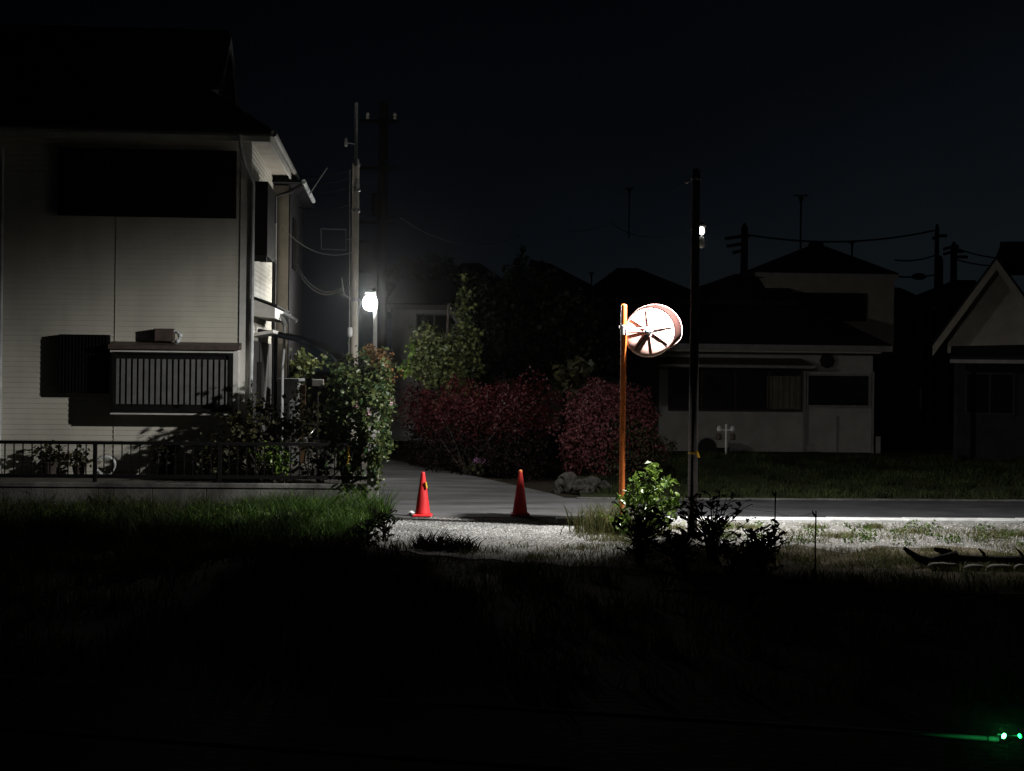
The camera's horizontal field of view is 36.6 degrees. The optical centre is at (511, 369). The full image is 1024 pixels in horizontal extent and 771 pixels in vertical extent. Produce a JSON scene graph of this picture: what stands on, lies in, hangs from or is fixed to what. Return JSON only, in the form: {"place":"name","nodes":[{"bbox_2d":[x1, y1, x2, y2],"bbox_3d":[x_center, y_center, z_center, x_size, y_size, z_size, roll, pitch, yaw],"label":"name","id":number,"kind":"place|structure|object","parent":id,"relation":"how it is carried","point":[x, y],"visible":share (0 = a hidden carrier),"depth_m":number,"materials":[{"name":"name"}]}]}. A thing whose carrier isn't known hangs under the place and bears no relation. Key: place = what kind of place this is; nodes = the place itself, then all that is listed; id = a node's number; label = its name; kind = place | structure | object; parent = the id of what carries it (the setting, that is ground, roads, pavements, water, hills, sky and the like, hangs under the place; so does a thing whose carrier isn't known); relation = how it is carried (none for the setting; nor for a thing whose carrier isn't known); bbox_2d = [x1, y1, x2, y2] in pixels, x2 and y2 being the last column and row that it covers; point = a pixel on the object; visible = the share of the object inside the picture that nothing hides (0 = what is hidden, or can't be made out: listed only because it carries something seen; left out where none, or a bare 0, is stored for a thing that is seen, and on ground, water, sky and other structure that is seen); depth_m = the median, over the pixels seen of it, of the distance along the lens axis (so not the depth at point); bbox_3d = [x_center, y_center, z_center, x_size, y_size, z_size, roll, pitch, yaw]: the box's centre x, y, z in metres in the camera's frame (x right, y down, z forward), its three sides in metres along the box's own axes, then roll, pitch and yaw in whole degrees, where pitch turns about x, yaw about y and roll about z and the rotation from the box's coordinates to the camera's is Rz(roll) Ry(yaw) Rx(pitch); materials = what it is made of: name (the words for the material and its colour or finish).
{"place":"outdoors","nodes":[
{"label":"outdoors","id":0,"kind":"place"},
{"bbox_2d":[459,263,501,419],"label":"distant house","id":1,"kind":"structure","parent":0,"point":[477,268],"depth_m":66.67,"materials":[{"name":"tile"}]},
{"bbox_2d":[0,372,1023,770],"bbox_3d":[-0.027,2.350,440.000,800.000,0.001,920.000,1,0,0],"label":"ground","id":2,"kind":"structure","parent":0,"point":[536,738],"depth_m":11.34,"materials":[{"name":"plant"}]},
{"bbox_2d":[0,449,366,492],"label":"yard","id":3,"kind":"structure","parent":2,"relation":"on","point":[331,470],"depth_m":26.56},
{"bbox_2d":[33,440,66,473],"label":"potted plant","id":4,"kind":"object","parent":3,"relation":"on","point":[54,463],"visible":0.66,"depth_m":26.96,"materials":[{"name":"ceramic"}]},
{"bbox_2d":[65,444,92,473],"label":"potted plant","id":5,"kind":"object","parent":3,"relation":"on","point":[81,465],"visible":0.86,"depth_m":27.03,"materials":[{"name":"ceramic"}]},
{"bbox_2d":[97,455,115,473],"bbox_3d":[-7.062,1.660,26.925,0.363,0.364,0.137,1,0,0],"label":"garden hose","id":6,"kind":"object","parent":3,"relation":"on","point":[100,457],"visible":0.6,"depth_m":26.92,"materials":[{"name":"rubber"}]},
{"bbox_2d":[0,24,314,474],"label":"two storey house","id":7,"kind":"structure","parent":3,"relation":"on","point":[154,196],"depth_m":27.41,"materials":[{"name":"beige"}]},
{"bbox_2d":[108,341,241,415],"bbox_3d":[-5.932,0.145,27.294,2.270,1.285,0.430,1,0,-4],"label":"bay window","id":8,"kind":"structure","parent":7,"relation":"in","point":[147,378],"depth_m":27.12,"materials":[{"name":"black metal"}]},
{"bbox_2d":[256,362,261,469],"bbox_3d":[-4.798,0.861,29.348,0.028,2.030,0.700,1,0,-4],"label":"door","id":9,"kind":"structure","parent":7,"relation":"in","point":[259,364],"depth_m":29.13,"materials":[{"name":"metal"}]},
{"bbox_2d":[254,181,275,261],"bbox_3d":[-4.606,-2.682,28.843,0.298,1.446,1.830,1,0,-4],"label":"side window","id":10,"kind":"structure","parent":7,"relation":"in","point":[265,225],"depth_m":27.97,"materials":[{"name":"glass"}]},
{"bbox_2d":[183,377,338,482],"bbox_3d":[-4.322,1.058,26.661,2.635,1.882,2.927,1,0,-16],"label":"garden shrub","id":11,"kind":"object","parent":3,"relation":"on","point":[274,423],"visible":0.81,"depth_m":26.25,"materials":[{"name":"green plant"}]},
{"bbox_2d":[248,441,295,482],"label":"young shrub","id":12,"kind":"object","parent":3,"relation":"on","point":[277,463],"visible":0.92,"depth_m":25.43,"materials":[{"name":"green plant"}]},
{"bbox_2d":[276,378,304,462],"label":"storage shed","id":13,"kind":"structure","parent":3,"relation":"on","point":[290,386],"depth_m":31.48,"materials":[{"name":"metal"}]},
{"bbox_2d":[279,384,287,456],"bbox_3d":[-4.649,1.065,31.492,0.164,1.565,0.013,1,0,0],"label":"door","id":14,"kind":"structure","parent":13,"relation":"in","point":[285,385],"depth_m":31.48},
{"bbox_2d":[287,384,295,460],"bbox_3d":[-4.476,1.067,31.492,0.164,1.565,0.013,1,0,0],"label":"door","id":15,"kind":"structure","parent":13,"relation":"in","point":[291,387],"depth_m":31.48,"materials":[{"name":"metal"}]},
{"bbox_2d":[247,422,341,475],"bbox_3d":[-3.809,1.414,27.200,1.685,0.993,0.560,1,0,0],"label":"bicycle","id":16,"kind":"object","parent":3,"relation":"on","point":[305,439],"visible":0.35,"depth_m":27.19,"materials":[{"name":"black metal"}]},
{"bbox_2d":[299,385,305,462],"bbox_3d":[-4.275,1.104,31.620,0.120,1.596,0.040,1,0,0],"label":"board","id":17,"kind":"object","parent":3,"relation":"on","point":[303,389],"visible":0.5,"depth_m":31.60,"materials":[{"name":"grey"}]},
{"bbox_2d":[258,329,347,458],"bbox_3d":[-4.031,0.553,30.600,1.937,2.703,2.500,1,0,0],"label":"carport","id":18,"kind":"object","parent":3,"relation":"on","point":[334,353],"visible":0.46,"depth_m":30.01,"materials":[{"name":"grey metal"}]},
{"bbox_2d":[289,347,324,392],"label":"shade shrub","id":19,"kind":"object","parent":3,"relation":"on","point":[304,364],"visible":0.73,"depth_m":32.94,"materials":[{"name":"green plant"}]},
{"bbox_2d":[312,379,323,458],"bbox_3d":[-4.150,1.050,33.075,0.240,1.706,0.150,1,0,0],"label":"mailbox","id":20,"kind":"object","parent":3,"relation":"on","point":[317,382],"visible":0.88,"depth_m":33.03,"materials":[{"name":"black metal"}]},
{"bbox_2d":[312,342,405,489],"bbox_3d":[-2.587,0.759,25.794,1.511,2.445,2.069,1,0,0],"label":"climbing rose","id":21,"kind":"object","parent":3,"relation":"on","point":[367,378],"visible":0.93,"depth_m":25.64,"materials":[{"name":"green plant"}]},
{"bbox_2d":[0,481,366,510],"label":"block wall","id":22,"kind":"structure","parent":2,"relation":"on","point":[70,490],"depth_m":25.09,"materials":[{"name":"concrete"}]},
{"bbox_2d":[0,440,366,483],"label":"railing","id":23,"kind":"object","parent":22,"relation":"on","point":[219,476],"visible":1,"depth_m":25.16,"materials":[{"name":"black metal"}]},
{"bbox_2d":[0,490,370,553],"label":"grass","id":24,"kind":"structure","parent":2,"relation":"on","point":[69,526],"depth_m":21.57,"materials":[{"name":"plant"}]},
{"bbox_2d":[0,481,404,541],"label":"grass","id":25,"kind":"structure","parent":2,"relation":"on","point":[282,521],"depth_m":22.48,"materials":[{"name":"plant"}]},
{"bbox_2d":[190,498,373,530],"bbox_3d":[-3.455,2.166,23.261,2.778,0.376,2.839,1,0,0],"label":"ground cover","id":26,"kind":"object","parent":2,"relation":"on","point":[345,510],"visible":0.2,"depth_m":22.55,"materials":[{"name":"green plant"}]},
{"bbox_2d":[320,102,360,439],"bbox_3d":[-3.275,-1.399,29.789,0.379,7.424,0.926,1,0,-43],"label":"utility pole","id":27,"kind":"object","parent":2,"relation":"on","point":[356,165],"visible":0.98,"depth_m":29.54,"materials":[{"name":"concrete"}]},
{"bbox_2d":[281,226,351,255],"bbox_3d":[-3.910,-2.597,30.801,0.018,0.748,2.964,1,0,-36],"label":"cable","id":28,"kind":"object","parent":27,"relation":"attached to","point":[313,250],"visible":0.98,"depth_m":30.79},
{"bbox_2d":[346,170,352,472],"bbox_3d":[-2.868,-1.064,27.446,0.099,5.484,4.158,1,0,-6],"label":"guy wire","id":29,"kind":"object","parent":27,"relation":"attached to","point":[349,331],"visible":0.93,"depth_m":29.09,"materials":[{"name":"metal"}]},
{"bbox_2d":[367,407,379,502],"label":"gate pillar","id":30,"kind":"structure","parent":2,"relation":"on","point":[370,485],"depth_m":25.28,"materials":[{"name":"concrete"}]},
{"bbox_2d":[372,250,468,318],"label":"distant tree","id":31,"kind":"object","parent":2,"relation":"on","point":[431,266],"visible":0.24,"depth_m":61.28,"materials":[{"name":"green plant"}]},
{"bbox_2d":[387,280,464,440],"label":"house","id":32,"kind":"structure","parent":2,"relation":"on","point":[410,302],"depth_m":50.62,"materials":[{"name":"metal"}]},
{"bbox_2d":[416,314,452,333],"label":"window","id":33,"kind":"structure","parent":32,"relation":"in","point":[440,320],"depth_m":50.62,"materials":[{"name":"glass"}]},
{"bbox_2d":[406,273,488,469],"bbox_3d":[-1.517,0.001,36.251,1.968,4.668,2.193,1,0,0],"label":"privet tree","id":34,"kind":"object","parent":2,"relation":"on","point":[442,359],"visible":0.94,"depth_m":35.85,"materials":[{"name":"green plant"}]},
{"bbox_2d":[306,446,639,517],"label":"lane","id":35,"kind":"structure","parent":2,"relation":"on","point":[453,495],"depth_m":28.21,"materials":[{"name":"asphalt"}]},
{"bbox_2d":[363,290,377,355],"bbox_3d":[-3.029,0.305,32.890,0.307,4.022,0.320,1,0,0],"label":"street lamp","id":36,"kind":"object","parent":35,"relation":"on","point":[370,302],"visible":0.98,"depth_m":32.84,"materials":[{"name":"white plastic"}]},
{"bbox_2d":[354,102,401,458],"bbox_3d":[-3.487,-2.298,39.950,1.250,9.216,0.480,1,0,0],"label":"utility pole","id":37,"kind":"object","parent":35,"relation":"on","point":[367,259],"visible":0.78,"depth_m":39.88,"materials":[{"name":"concrete"}]},
{"bbox_2d":[400,217,519,245],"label":"cable","id":38,"kind":"object","parent":37,"relation":"attached to","point":[458,243],"visible":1,"depth_m":43.05,"materials":[{"name":"rubber"}]},
{"bbox_2d":[396,337,438,459],"bbox_3d":[-2.260,0.723,36.289,1.025,3.205,0.680,1,0,-25],"label":"citrus sapling","id":39,"kind":"object","parent":35,"relation":"on","point":[406,371],"visible":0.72,"depth_m":36.13,"materials":[{"name":"green plant"}]},
{"bbox_2d":[412,472,432,516],"bbox_3d":[-1.412,1.961,24.528,0.310,0.695,0.311,1,0,0],"label":"traffic cone","id":40,"kind":"object","parent":35,"relation":"on","point":[422,509],"visible":1,"depth_m":24.45,"materials":[{"name":"red plastic"}]},
{"bbox_2d":[510,470,529,515],"bbox_3d":[0.132,1.959,24.796,0.310,0.734,0.310,1,0,0],"label":"traffic cone","id":41,"kind":"object","parent":35,"relation":"on","point":[520,507],"visible":1,"depth_m":24.73,"materials":[{"name":"red plastic"}]},
{"bbox_2d":[464,458,488,476],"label":"flowering plant","id":42,"kind":"object","parent":2,"relation":"on","point":[478,462],"visible":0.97,"depth_m":33.65,"materials":[{"name":"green plant"}]},
{"bbox_2d":[394,366,562,481],"bbox_3d":[-0.955,1.142,34.995,2.019,2.514,6.603,1,0,-33],"label":"red hedge","id":43,"kind":"object","parent":2,"relation":"on","point":[503,424],"visible":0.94,"depth_m":33.91,"materials":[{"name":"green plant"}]},
{"bbox_2d":[449,253,627,459],"bbox_3d":[0.769,-0.369,40.251,4.929,5.461,4.064,1,0,0],"label":"garden tree","id":44,"kind":"object","parent":2,"relation":"on","point":[543,333],"visible":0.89,"depth_m":39.73,"materials":[{"name":"green plant"}]},
{"bbox_2d":[554,472,576,492],"bbox_3d":[1.042,2.144,29.590,0.468,0.414,0.365,1,0,0],"label":"rock","id":45,"kind":"object","parent":2,"relation":"on","point":[564,481],"visible":0.88,"depth_m":29.49,"materials":[{"name":"stone"}]},
{"bbox_2d":[549,356,595,471],"bbox_3d":[1.308,1.029,33.437,1.037,2.679,1.110,1,0,0],"label":"tree","id":46,"kind":"object","parent":2,"relation":"on","point":[571,371],"visible":0.82,"depth_m":33.42,"materials":[{"name":"green plant"}]},
{"bbox_2d":[546,376,677,478],"bbox_3d":[2.102,1.272,32.328,2.303,2.282,2.749,1,0,-40],"label":"plum bush","id":47,"kind":"object","parent":2,"relation":"on","point":[604,457],"visible":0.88,"depth_m":31.93,"materials":[{"name":"red plant"}]},
{"bbox_2d":[366,517,1023,571],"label":"gravel lot","id":48,"kind":"structure","parent":2,"relation":"on","point":[495,556],"depth_m":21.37,"materials":[{"name":"gravel"}]},
{"bbox_2d":[347,516,386,546],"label":"weed","id":49,"kind":"object","parent":48,"relation":"on","point":[368,524],"visible":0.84,"depth_m":20.56,"materials":[{"name":"green plant"}]},
{"bbox_2d":[369,509,402,541],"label":"weed","id":50,"kind":"object","parent":48,"relation":"on","point":[389,527],"visible":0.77,"depth_m":20.99,"materials":[{"name":"green plant"}]},
{"bbox_2d":[408,531,435,549],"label":"grass tuft","id":51,"kind":"object","parent":48,"relation":"on","point":[415,545],"visible":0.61,"depth_m":20.19,"materials":[{"name":"green plant"}]},
{"bbox_2d":[411,527,459,551],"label":"grass tuft","id":52,"kind":"object","parent":48,"relation":"on","point":[432,545],"visible":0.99,"depth_m":19.96,"materials":[{"name":"green plant"}]},
{"bbox_2d":[433,532,488,552],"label":"grass tuft","id":53,"kind":"object","parent":48,"relation":"on","point":[461,545],"visible":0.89,"depth_m":19.84,"materials":[{"name":"green plant"}]},
{"bbox_2d":[560,498,660,536],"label":"grass clump","id":54,"kind":"object","parent":48,"relation":"on","point":[589,522],"visible":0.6,"depth_m":22.20,"materials":[{"name":"plant"}]},
{"bbox_2d":[597,461,685,534],"bbox_3d":[1.912,1.851,22.180,1.374,1.110,0.818,1,0,-16],"label":"leafy plant","id":55,"kind":"object","parent":48,"relation":"on","point":[649,498],"visible":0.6,"depth_m":22.15,"materials":[{"name":"green plant"}]},
{"bbox_2d":[611,501,677,565],"bbox_3d":[1.590,1.982,18.604,0.806,0.779,0.584,1,0,0],"label":"weed","id":56,"kind":"object","parent":48,"relation":"on","point":[639,536],"visible":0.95,"depth_m":18.57,"materials":[{"name":"green plant"}]},
{"bbox_2d":[619,304,681,513],"bbox_3d":[2.064,0.690,23.198,0.920,3.367,0.398,1,0,17],"label":"traffic mirror","id":57,"kind":"object","parent":48,"relation":"on","point":[653,331],"visible":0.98,"depth_m":23.14,"materials":[{"name":"orange paint"}]},
{"bbox_2d":[641,525,718,571],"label":"weed","id":58,"kind":"object","parent":48,"relation":"on","point":[682,561],"visible":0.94,"depth_m":18.16,"materials":[{"name":"green plant"}]},
{"bbox_2d":[686,168,700,532],"bbox_3d":[2.618,-0.274,22.497,0.254,5.307,0.155,1,0,0],"label":"lamp pole","id":59,"kind":"object","parent":48,"relation":"on","point":[693,454],"visible":0.97,"depth_m":22.45,"materials":[{"name":"metal"}]},
{"bbox_2d":[700,222,705,247],"bbox_3d":[2.741,-1.982,22.679,0.130,0.386,0.427,1,0,18],"label":"flood lamp","id":60,"kind":"object","parent":59,"relation":"attached to","point":[702,231],"visible":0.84,"depth_m":22.75,"materials":[{"name":"white plastic"}]},
{"bbox_2d":[556,516,1023,522],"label":"gutter","id":61,"kind":"object","parent":48,"relation":"on","point":[878,519],"visible":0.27,"depth_m":24.56,"materials":[{"name":"concrete"}]},
{"bbox_2d":[707,519,1023,546],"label":"ground cover","id":62,"kind":"object","parent":48,"relation":"on","point":[863,536],"visible":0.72,"depth_m":22.20,"materials":[{"name":"green plant"}]},
{"bbox_2d":[389,520,1023,595],"bbox_3d":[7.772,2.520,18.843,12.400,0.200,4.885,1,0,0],"label":"verge","id":63,"kind":"structure","parent":2,"relation":"on","point":[677,585],"depth_m":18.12,"materials":[{"name":"plant"}]},
{"bbox_2d":[674,486,756,564],"bbox_3d":[2.481,1.898,18.849,0.994,0.966,0.653,1,0,0],"label":"weed","id":64,"kind":"object","parent":63,"relation":"on","point":[717,524],"visible":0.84,"depth_m":18.78,"materials":[{"name":"green plant"}]},
{"bbox_2d":[698,539,765,577],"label":"weed","id":65,"kind":"object","parent":63,"relation":"on","point":[738,560],"visible":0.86,"depth_m":17.57,"materials":[{"name":"green plant"}]},
{"bbox_2d":[730,518,789,573],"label":"weed","id":66,"kind":"object","parent":63,"relation":"on","point":[767,547],"visible":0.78,"depth_m":17.96,"materials":[{"name":"green plant"}]},
{"bbox_2d":[772,491,775,565],"bbox_3d":[3.140,1.913,18.600,0.063,0.945,0.028,1,0,0],"label":"garden stake","id":67,"kind":"object","parent":63,"relation":"on","point":[774,518],"visible":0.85,"depth_m":18.59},
{"bbox_2d":[812,510,816,581],"bbox_3d":[3.352,1.971,17.200,0.063,0.835,0.028,1,0,0],"label":"garden stake","id":68,"kind":"object","parent":63,"relation":"on","point":[815,515],"visible":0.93,"depth_m":17.19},
{"bbox_2d":[903,547,958,565],"bbox_3d":[5.093,2.272,18.848,0.679,0.243,0.116,1,0,0],"label":"log","id":69,"kind":"object","parent":63,"relation":"on","point":[949,556],"visible":0.92,"depth_m":18.81,"materials":[{"name":"wood"}]},
{"bbox_2d":[928,562,951,570],"bbox_3d":[5.111,2.346,18.502,0.305,0.105,0.152,1,0,0],"label":"stone","id":70,"kind":"object","parent":63,"relation":"on","point":[938,564],"visible":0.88,"depth_m":18.45,"materials":[{"name":"stone"}]},
{"bbox_2d":[964,564,984,570],"bbox_3d":[5.524,2.368,18.497,0.252,0.107,0.136,1,0,0],"label":"stone","id":71,"kind":"object","parent":63,"relation":"on","point":[978,567],"visible":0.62,"depth_m":18.45,"materials":[{"name":"stone"}]},
{"bbox_2d":[933,547,1023,565],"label":"log","id":72,"kind":"object","parent":63,"relation":"on","point":[969,559],"visible":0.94,"depth_m":18.90,"materials":[{"name":"wood"}]},
{"bbox_2d":[986,564,1012,571],"bbox_3d":[5.821,2.368,18.501,0.321,0.104,0.139,1,0,0],"label":"stone","id":73,"kind":"object","parent":63,"relation":"on","point":[990,566],"visible":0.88,"depth_m":18.45,"materials":[{"name":"stone"}]},
{"bbox_2d":[724,223,749,272],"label":"utility pole","id":74,"kind":"object","parent":2,"relation":"on","point":[744,236],"visible":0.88,"depth_m":57.87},
{"bbox_2d":[750,230,933,242],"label":"cable","id":75,"kind":"object","parent":74,"relation":"attached to","point":[842,241],"visible":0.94,"depth_m":58.99,"materials":[{"name":"rubber"}]},
{"bbox_2d":[933,255,942,436],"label":"utility pole","id":76,"kind":"object","parent":2,"relation":"on","point":[938,399],"visible":0.91,"depth_m":58.87,"materials":[{"name":"concrete"}]},
{"bbox_2d":[932,224,946,435],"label":"utility pole","id":77,"kind":"object","parent":2,"relation":"on","point":[936,236],"visible":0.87,"depth_m":59.95,"materials":[{"name":"concrete"}]},
{"bbox_2d":[894,254,935,261],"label":"cable","id":78,"kind":"object","parent":77,"relation":"attached to","point":[915,259],"visible":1,"depth_m":57.55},
{"bbox_2d":[899,274,935,277],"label":"cable","id":79,"kind":"object","parent":77,"relation":"attached to","point":[916,276],"visible":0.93,"depth_m":54.09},
{"bbox_2d":[912,273,925,279],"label":"cable closure","id":80,"kind":"object","parent":79,"relation":"hanging from","point":[919,274],"visible":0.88,"depth_m":56.91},
{"bbox_2d":[943,242,967,431],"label":"utility pole","id":81,"kind":"object","parent":2,"relation":"on","point":[953,252],"visible":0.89,"depth_m":63.87,"materials":[{"name":"concrete"}]},
{"bbox_2d":[0,0,1023,372],"label":"sky","id":82,"kind":"structure","parent":0,"point":[533,120],"materials":[{"name":"black"}]},
{"bbox_2d":[489,263,592,428],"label":"distant house","id":83,"kind":"structure","parent":0,"point":[570,279],"depth_m":62.70,"materials":[{"name":"tile"}]},
{"bbox_2d":[625,187,633,237],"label":"tv aerial","id":84,"kind":"object","parent":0,"point":[629,190],"visible":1,"depth_m":59.98,"materials":[{"name":"metal"}]},
{"bbox_2d":[581,268,689,429],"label":"distant house","id":85,"kind":"structure","parent":0,"point":[633,289],"depth_m":58.69,"materials":[{"name":"tile"}]},
{"bbox_2d":[608,302,629,319],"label":"window","id":86,"kind":"structure","parent":85,"relation":"in","point":[617,305],"depth_m":58.60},
{"bbox_2d":[613,224,690,237],"bbox_3d":[2.635,-2.932,31.451,0.018,1.715,17.102,1,0,0],"label":"cable","id":87,"kind":"object","parent":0,"point":[656,236],"visible":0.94,"depth_m":28.48,"materials":[{"name":"rubber"}]},
{"bbox_2d":[557,447,1023,499],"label":"grass bank","id":88,"kind":"structure","parent":0,"point":[721,463],"depth_m":32.13,"materials":[{"name":"plant"}]},
{"bbox_2d":[571,479,589,492],"bbox_3d":[1.285,2.203,29.345,0.365,0.288,0.258,1,0,18],"label":"rock","id":89,"kind":"object","parent":88,"relation":"on","point":[579,486],"visible":1,"depth_m":29.27,"materials":[{"name":"stone"}]},
{"bbox_2d":[583,476,601,491],"bbox_3d":[1.524,2.186,29.609,0.382,0.338,0.359,1,0,0],"label":"rock","id":90,"kind":"object","parent":88,"relation":"on","point":[590,481],"visible":0.81,"depth_m":29.47,"materials":[{"name":"stone"}]},
{"bbox_2d":[596,480,610,491],"bbox_3d":[1.755,2.228,29.611,0.295,0.250,0.284,1,0,0],"label":"rock","id":91,"kind":"object","parent":88,"relation":"on","point":[605,483],"visible":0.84,"depth_m":29.53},
{"bbox_2d":[698,438,728,451],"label":"air conditioner","id":92,"kind":"object","parent":88,"relation":"on","point":[708,444],"visible":0.79,"depth_m":41.96,"materials":[{"name":"paint"}]},
{"bbox_2d":[716,424,735,453],"bbox_3d":[5.168,1.799,37.500,0.484,0.984,0.148,1,0,0],"label":"lantern post","id":93,"kind":"object","parent":88,"relation":"on","point":[732,436],"visible":0.97,"depth_m":37.47,"materials":[{"name":"white plastic"}]},
{"bbox_2d":[611,241,898,453],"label":"tiled house","id":94,"kind":"structure","parent":88,"relation":"on","point":[792,345],"depth_m":42.93,"materials":[{"name":"paint"}]},
{"bbox_2d":[668,368,802,411],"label":"window","id":95,"kind":"structure","parent":94,"relation":"in","point":[718,389],"depth_m":42.77,"materials":[{"name":"black glass"}]},
{"bbox_2d":[793,194,809,249],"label":"tv aerial","id":96,"kind":"object","parent":94,"relation":"attached to","point":[800,197],"visible":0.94,"depth_m":46.98,"materials":[{"name":"metal"}]},
{"bbox_2d":[806,374,870,406],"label":"window","id":97,"kind":"structure","parent":94,"relation":"in","point":[822,390],"depth_m":42.91,"materials":[{"name":"black glass"}]},
{"bbox_2d":[806,444,814,451],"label":"stepping block","id":98,"kind":"structure","parent":88,"relation":"on","point":[810,447],"depth_m":41.60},
{"bbox_2d":[875,436,880,452],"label":"marker post","id":99,"kind":"object","parent":88,"relation":"on","point":[878,445],"visible":0.91,"depth_m":42.00,"materials":[{"name":"concrete"}]},
{"bbox_2d":[933,241,1023,460],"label":"gable house","id":100,"kind":"structure","parent":88,"relation":"on","point":[981,333],"depth_m":39.99,"materials":[{"name":"paint"}]},
{"bbox_2d":[965,372,1014,415],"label":"window","id":101,"kind":"structure","parent":100,"relation":"in","point":[986,393],"depth_m":40.18,"materials":[{"name":"black glass"}]},
{"bbox_2d":[640,499,1023,517],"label":"road","id":102,"kind":"structure","parent":0,"point":[921,509],"depth_m":26.75,"materials":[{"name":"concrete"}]},
{"bbox_2d":[576,497,1023,500],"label":"kerb","id":103,"kind":"structure","parent":102,"relation":"on","point":[829,499],"depth_m":28.51,"materials":[{"name":"concrete"}]},
{"bbox_2d":[873,287,935,438],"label":"distant house","id":104,"kind":"structure","parent":0,"point":[897,392],"depth_m":56.64,"materials":[{"name":"paint"}]},
{"bbox_2d":[907,320,917,335],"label":"window","id":105,"kind":"structure","parent":104,"relation":"in","point":[912,330],"depth_m":56.60,"materials":[{"name":"glass"}]},
{"bbox_2d":[918,280,976,425],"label":"distant house","id":106,"kind":"structure","parent":0,"point":[964,287],"depth_m":70.64,"materials":[{"name":"tile"}]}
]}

